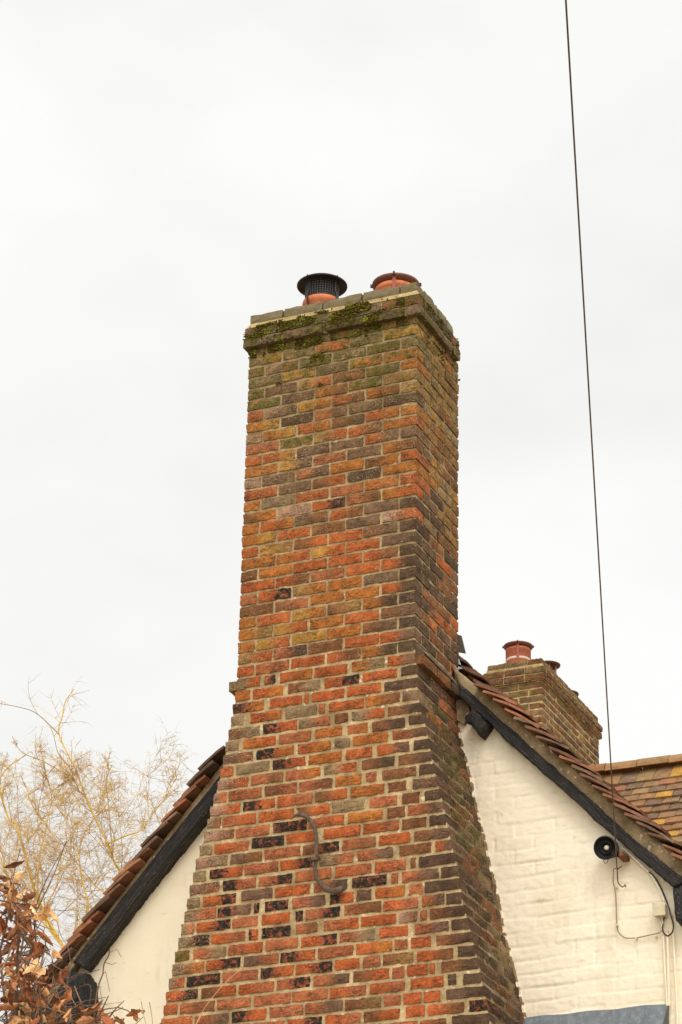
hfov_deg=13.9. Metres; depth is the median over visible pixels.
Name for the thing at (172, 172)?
sky
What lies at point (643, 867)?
white conduit
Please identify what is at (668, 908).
black cable
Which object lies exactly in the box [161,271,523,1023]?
brick chimney
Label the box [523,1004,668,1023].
window hood
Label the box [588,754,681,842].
house
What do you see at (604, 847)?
spotlight
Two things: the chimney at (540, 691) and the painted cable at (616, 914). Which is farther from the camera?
the chimney at (540, 691)
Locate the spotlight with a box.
[594,835,629,863]
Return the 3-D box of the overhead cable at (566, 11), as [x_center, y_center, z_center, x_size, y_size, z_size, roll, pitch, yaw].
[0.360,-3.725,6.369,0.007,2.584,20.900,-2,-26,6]
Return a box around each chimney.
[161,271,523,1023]
[483,640,602,765]
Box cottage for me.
[4,635,681,1023]
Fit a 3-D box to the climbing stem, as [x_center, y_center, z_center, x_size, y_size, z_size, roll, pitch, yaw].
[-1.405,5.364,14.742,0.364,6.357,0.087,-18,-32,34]
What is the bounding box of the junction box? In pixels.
[652,902,667,926]
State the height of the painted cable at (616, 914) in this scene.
0.408 m
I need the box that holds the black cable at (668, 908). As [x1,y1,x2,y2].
[648,871,673,936]
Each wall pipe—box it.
[662,932,667,1005]
[666,931,670,1005]
[672,931,678,1023]
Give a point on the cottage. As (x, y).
(546, 807)
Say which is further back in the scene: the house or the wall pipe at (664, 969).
the house
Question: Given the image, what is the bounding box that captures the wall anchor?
[292,812,345,893]
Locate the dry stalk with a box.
[196,968,241,1023]
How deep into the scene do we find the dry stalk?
15.14 m
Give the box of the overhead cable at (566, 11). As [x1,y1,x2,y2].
[565,0,617,878]
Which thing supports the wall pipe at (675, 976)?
attached to the cottage
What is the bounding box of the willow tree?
[0,674,198,989]
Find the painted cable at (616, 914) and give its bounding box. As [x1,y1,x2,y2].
[613,867,663,938]
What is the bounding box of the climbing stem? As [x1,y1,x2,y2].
[91,949,120,1022]
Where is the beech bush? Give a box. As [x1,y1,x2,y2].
[0,841,163,1023]
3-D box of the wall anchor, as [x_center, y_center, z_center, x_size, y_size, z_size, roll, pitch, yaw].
[-0.118,1.868,15.349,0.323,0.493,0.090,-10,-28,22]
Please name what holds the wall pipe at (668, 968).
attached to the cottage
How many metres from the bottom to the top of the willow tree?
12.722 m
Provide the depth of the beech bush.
9.09 m
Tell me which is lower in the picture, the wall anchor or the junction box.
the junction box
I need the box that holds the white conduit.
[621,847,664,901]
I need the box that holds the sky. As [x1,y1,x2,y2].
[0,0,681,1023]

